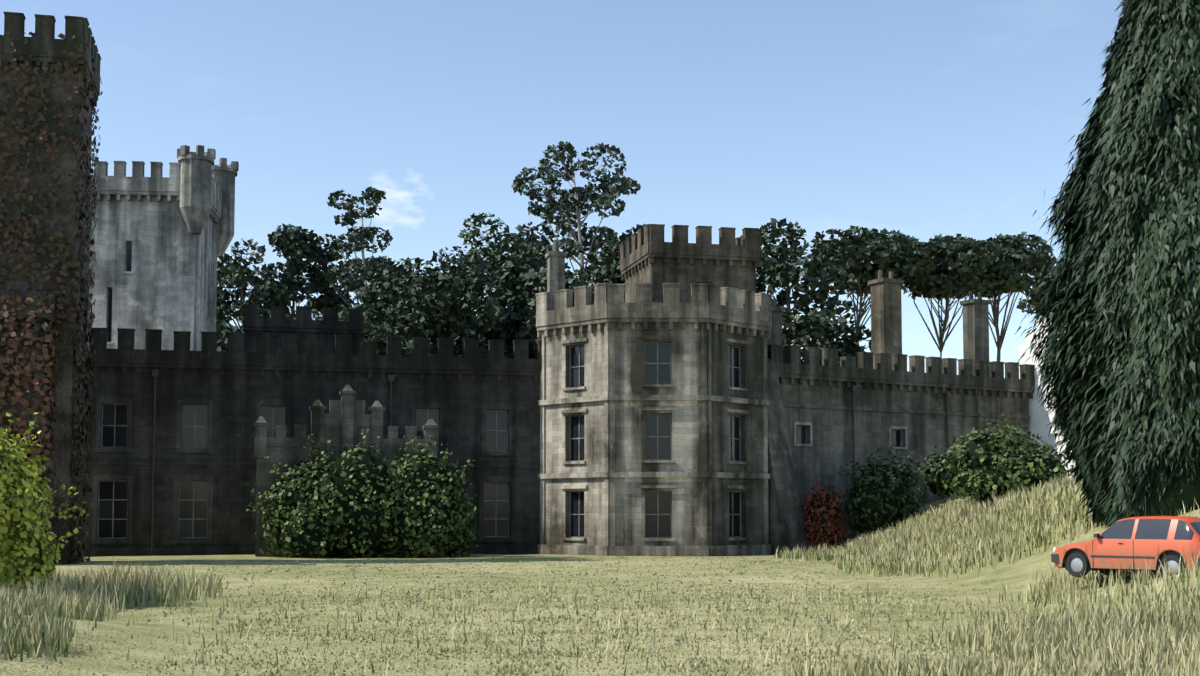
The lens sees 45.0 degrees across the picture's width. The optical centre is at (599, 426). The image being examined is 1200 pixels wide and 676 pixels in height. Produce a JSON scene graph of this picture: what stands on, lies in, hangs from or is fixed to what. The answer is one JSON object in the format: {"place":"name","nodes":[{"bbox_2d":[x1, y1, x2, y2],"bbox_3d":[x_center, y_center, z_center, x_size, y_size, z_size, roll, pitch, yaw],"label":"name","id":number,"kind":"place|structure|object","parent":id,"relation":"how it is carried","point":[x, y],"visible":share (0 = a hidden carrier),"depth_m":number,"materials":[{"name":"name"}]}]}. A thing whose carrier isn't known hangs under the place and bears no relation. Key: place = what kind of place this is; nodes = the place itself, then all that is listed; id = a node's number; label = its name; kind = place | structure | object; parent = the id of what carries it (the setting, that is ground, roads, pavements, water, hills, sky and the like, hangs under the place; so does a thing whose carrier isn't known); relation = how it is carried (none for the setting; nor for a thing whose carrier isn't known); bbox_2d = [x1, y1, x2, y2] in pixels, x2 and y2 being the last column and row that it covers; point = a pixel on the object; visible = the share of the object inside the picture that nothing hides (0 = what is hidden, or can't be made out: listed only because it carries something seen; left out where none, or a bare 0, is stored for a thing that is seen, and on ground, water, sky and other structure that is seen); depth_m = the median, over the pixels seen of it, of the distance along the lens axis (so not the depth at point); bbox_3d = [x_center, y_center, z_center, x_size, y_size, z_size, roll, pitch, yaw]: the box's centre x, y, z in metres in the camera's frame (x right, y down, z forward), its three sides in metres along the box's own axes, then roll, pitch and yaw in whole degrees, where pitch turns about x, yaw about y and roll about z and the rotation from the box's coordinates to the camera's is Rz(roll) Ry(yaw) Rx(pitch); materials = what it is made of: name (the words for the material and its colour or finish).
{"place":"outdoors","nodes":[
{"label":"outdoors","id":0,"kind":"place"},
{"bbox_2d":[87,145,238,350],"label":"castle tower","id":1,"kind":"structure","parent":0,"point":[161,245],"depth_m":91.92,"materials":[{"name":"stone"}]},
{"bbox_2d":[0,0,1124,377],"label":"sky","id":2,"kind":"structure","parent":0,"point":[917,118],"materials":[{"name":"blue"}]},
{"bbox_2d":[0,492,1199,675],"bbox_3d":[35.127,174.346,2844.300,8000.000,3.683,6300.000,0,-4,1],"label":"ground","id":3,"kind":"structure","parent":0,"point":[1011,573],"depth_m":31.97,"materials":[{"name":"plant"}]},
{"bbox_2d":[0,412,88,594],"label":"yellow bush","id":4,"kind":"object","parent":3,"relation":"on","point":[25,540],"visible":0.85,"depth_m":33.71,"materials":[{"name":"green plant"}]},
{"bbox_2d":[0,12,100,564],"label":"ivy","id":5,"kind":"object","parent":3,"relation":"on","point":[65,368],"visible":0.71,"depth_m":62.08,"materials":[{"name":"plant"}]},
{"bbox_2d":[0,294,58,564],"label":"castle ivy leaves","id":6,"kind":"object","parent":5,"relation":"attached to","point":[25,380],"visible":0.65,"depth_m":59.80,"materials":[{"name":"plant"}]},
{"bbox_2d":[0,30,102,563],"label":"castle ivy leaves","id":7,"kind":"object","parent":5,"relation":"attached to","point":[88,240],"visible":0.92,"depth_m":62.17,"materials":[{"name":"green plant"}]},
{"bbox_2d":[216,320,240,351],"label":"tree","id":8,"kind":"object","parent":3,"relation":"on","point":[223,342],"depth_m":108.00,"materials":[{"name":"green plant"}]},
{"bbox_2d":[216,238,293,334],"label":"tree","id":9,"kind":"object","parent":3,"relation":"on","point":[233,273],"visible":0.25,"depth_m":128.04,"materials":[{"name":"green plant"}]},
{"bbox_2d":[259,308,322,319],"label":"tree","id":10,"kind":"object","parent":3,"relation":"on","point":[293,316],"depth_m":112.47,"materials":[{"name":"green plant"}]},
{"bbox_2d":[263,223,319,313],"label":"tree","id":11,"kind":"object","parent":3,"relation":"on","point":[294,240],"visible":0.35,"depth_m":132.76,"materials":[{"name":"green plant"}]},
{"bbox_2d":[83,327,541,556],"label":"castle wall","id":12,"kind":"structure","parent":3,"relation":"on","point":[172,464],"depth_m":76.31,"materials":[{"name":"grey stone"}]},
{"bbox_2d":[243,304,363,354],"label":"castle back block","id":13,"kind":"structure","parent":12,"relation":"on","point":[303,325],"depth_m":86.09,"materials":[{"name":"stone"}]},
{"bbox_2d":[299,234,343,319],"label":"tree","id":14,"kind":"object","parent":3,"relation":"on","point":[321,301],"visible":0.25,"depth_m":135.93,"materials":[{"name":"green plant"}]},
{"bbox_2d":[291,186,396,326],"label":"tree","id":15,"kind":"object","parent":3,"relation":"on","point":[359,237],"visible":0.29,"depth_m":134.43,"materials":[{"name":"green plant"}]},
{"bbox_2d":[253,385,438,556],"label":"castle porch","id":16,"kind":"object","parent":3,"relation":"on","point":[346,419],"visible":0.4,"depth_m":74.05,"materials":[{"name":"grey stone"}]},
{"bbox_2d":[246,427,476,558],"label":"bush","id":17,"kind":"object","parent":3,"relation":"on","point":[285,549],"depth_m":71.78,"materials":[{"name":"green plant"}]},
{"bbox_2d":[338,302,412,355],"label":"tree","id":18,"kind":"object","parent":3,"relation":"on","point":[369,332],"visible":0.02,"depth_m":112.41,"materials":[{"name":"green plant"}]},
{"bbox_2d":[346,256,459,341],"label":"tree","id":19,"kind":"object","parent":3,"relation":"on","point":[385,280],"visible":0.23,"depth_m":125.10,"materials":[{"name":"green plant"}]},
{"bbox_2d":[364,311,457,356],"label":"tree","id":20,"kind":"object","parent":3,"relation":"on","point":[406,330],"visible":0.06,"depth_m":114.81,"materials":[{"name":"green plant"}]},
{"bbox_2d":[393,483,477,557],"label":"bush","id":21,"kind":"object","parent":3,"relation":"on","point":[459,551],"depth_m":72.82,"materials":[{"name":"green plant"}]},
{"bbox_2d":[379,246,530,358],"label":"tree","id":22,"kind":"object","parent":3,"relation":"on","point":[454,302],"visible":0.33,"depth_m":117.11,"materials":[{"name":"green plant"}]},
{"bbox_2d":[439,212,543,351],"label":"tree","id":23,"kind":"object","parent":3,"relation":"on","point":[505,284],"visible":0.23,"depth_m":127.53,"materials":[{"name":"green plant"}]},
{"bbox_2d":[462,267,546,358],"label":"tree","id":24,"kind":"object","parent":3,"relation":"on","point":[519,299],"visible":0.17,"depth_m":121.30,"materials":[{"name":"green plant"}]},
{"bbox_2d":[515,262,593,353],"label":"tree","id":25,"kind":"object","parent":3,"relation":"on","point":[571,282],"visible":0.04,"depth_m":118.37,"materials":[{"name":"green plant"}]},
{"bbox_2d":[495,141,645,297],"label":"tree","id":26,"kind":"object","parent":3,"relation":"on","point":[608,195],"visible":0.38,"depth_m":132.23,"materials":[{"name":"green plant"}]},
{"bbox_2d":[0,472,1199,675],"bbox_3d":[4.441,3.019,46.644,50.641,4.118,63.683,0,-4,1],"label":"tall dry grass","id":27,"kind":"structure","parent":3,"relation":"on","point":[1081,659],"depth_m":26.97,"materials":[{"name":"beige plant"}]},
{"bbox_2d":[0,478,1199,675],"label":"tall green grass","id":28,"kind":"structure","parent":3,"relation":"on","point":[66,645],"depth_m":32.06,"materials":[{"name":"green plant"}]},
{"bbox_2d":[573,230,626,302],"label":"tree","id":29,"kind":"object","parent":3,"relation":"on","point":[605,266],"visible":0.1,"depth_m":124.11,"materials":[{"name":"green plant"}]},
{"bbox_2d":[535,283,771,555],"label":"castle tower","id":30,"kind":"structure","parent":3,"relation":"on","point":[653,429],"depth_m":76.86,"materials":[{"name":"grey stone"}]},
{"bbox_2d":[545,241,566,309],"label":"chimney","id":31,"kind":"object","parent":30,"relation":"on","point":[555,257],"visible":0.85,"depth_m":85.99,"materials":[{"name":"grey stone"}]},
{"bbox_2d":[756,218,870,367],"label":"tree","id":32,"kind":"object","parent":3,"relation":"on","point":[819,328],"visible":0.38,"depth_m":103.81,"materials":[{"name":"green plant"}]},
{"bbox_2d":[799,480,851,549],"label":"red bush","id":33,"kind":"object","parent":3,"relation":"on","point":[823,517],"visible":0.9,"depth_m":78.98,"materials":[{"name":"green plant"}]},
{"bbox_2d":[799,225,932,364],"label":"tree","id":34,"kind":"object","parent":3,"relation":"on","point":[881,250],"visible":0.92,"depth_m":123.93,"materials":[{"name":"green plant"}]},
{"bbox_2d":[837,445,936,534],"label":"dark bush","id":35,"kind":"object","parent":3,"relation":"on","point":[882,495],"visible":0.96,"depth_m":79.56,"materials":[{"name":"green plant"}]},
{"bbox_2d":[767,344,1034,554],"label":"castle wall","id":36,"kind":"structure","parent":3,"relation":"on","point":[828,418],"depth_m":85.97,"materials":[{"name":"grey stone"}]},
{"bbox_2d":[767,270,990,376],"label":"chimneys","id":37,"kind":"object","parent":36,"relation":"on","point":[886,320],"visible":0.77,"depth_m":91.97,"materials":[{"name":"grey stone"}]},
{"bbox_2d":[907,436,972,498],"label":"dark bush","id":38,"kind":"object","parent":3,"relation":"on","point":[936,487],"visible":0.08,"depth_m":83.98,"materials":[{"name":"green plant"}]},
{"bbox_2d":[901,230,1020,373],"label":"tree","id":39,"kind":"object","parent":3,"relation":"on","point":[931,279],"visible":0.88,"depth_m":128.44,"materials":[{"name":"green plant"}]},
{"bbox_2d":[941,231,1058,360],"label":"tree","id":40,"kind":"object","parent":3,"relation":"on","point":[1023,257],"visible":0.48,"depth_m":131.31,"materials":[{"name":"green plant"}]},
{"bbox_2d":[936,413,1076,503],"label":"bush","id":41,"kind":"object","parent":3,"relation":"on","point":[989,465],"visible":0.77,"depth_m":68.20,"materials":[{"name":"green plant"}]},
{"bbox_2d":[1016,271,1070,315],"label":"tree","id":42,"kind":"object","parent":3,"relation":"on","point":[1022,305],"visible":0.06,"depth_m":141.40,"materials":[{"name":"green plant"}]},
{"bbox_2d":[1019,318,1075,478],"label":"white castle wing","id":43,"kind":"structure","parent":3,"relation":"on","point":[1040,419],"depth_m":93.18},
{"bbox_2d":[1015,0,1199,528],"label":"conifer","id":44,"kind":"object","parent":3,"relation":"on","point":[1121,365],"visible":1,"depth_m":41.86,"materials":[{"name":"green plant"}]},
{"bbox_2d":[1051,496,1199,576],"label":"car","id":45,"kind":"object","parent":3,"relation":"on","point":[1130,541],"visible":0.83,"depth_m":32.40,"materials":[{"name":"paint"}]},
{"bbox_2d":[620,224,760,302],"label":"castle turret","id":46,"kind":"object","parent":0,"point":[648,254],"depth_m":87.84,"materials":[{"name":"grey stone"}]}
]}

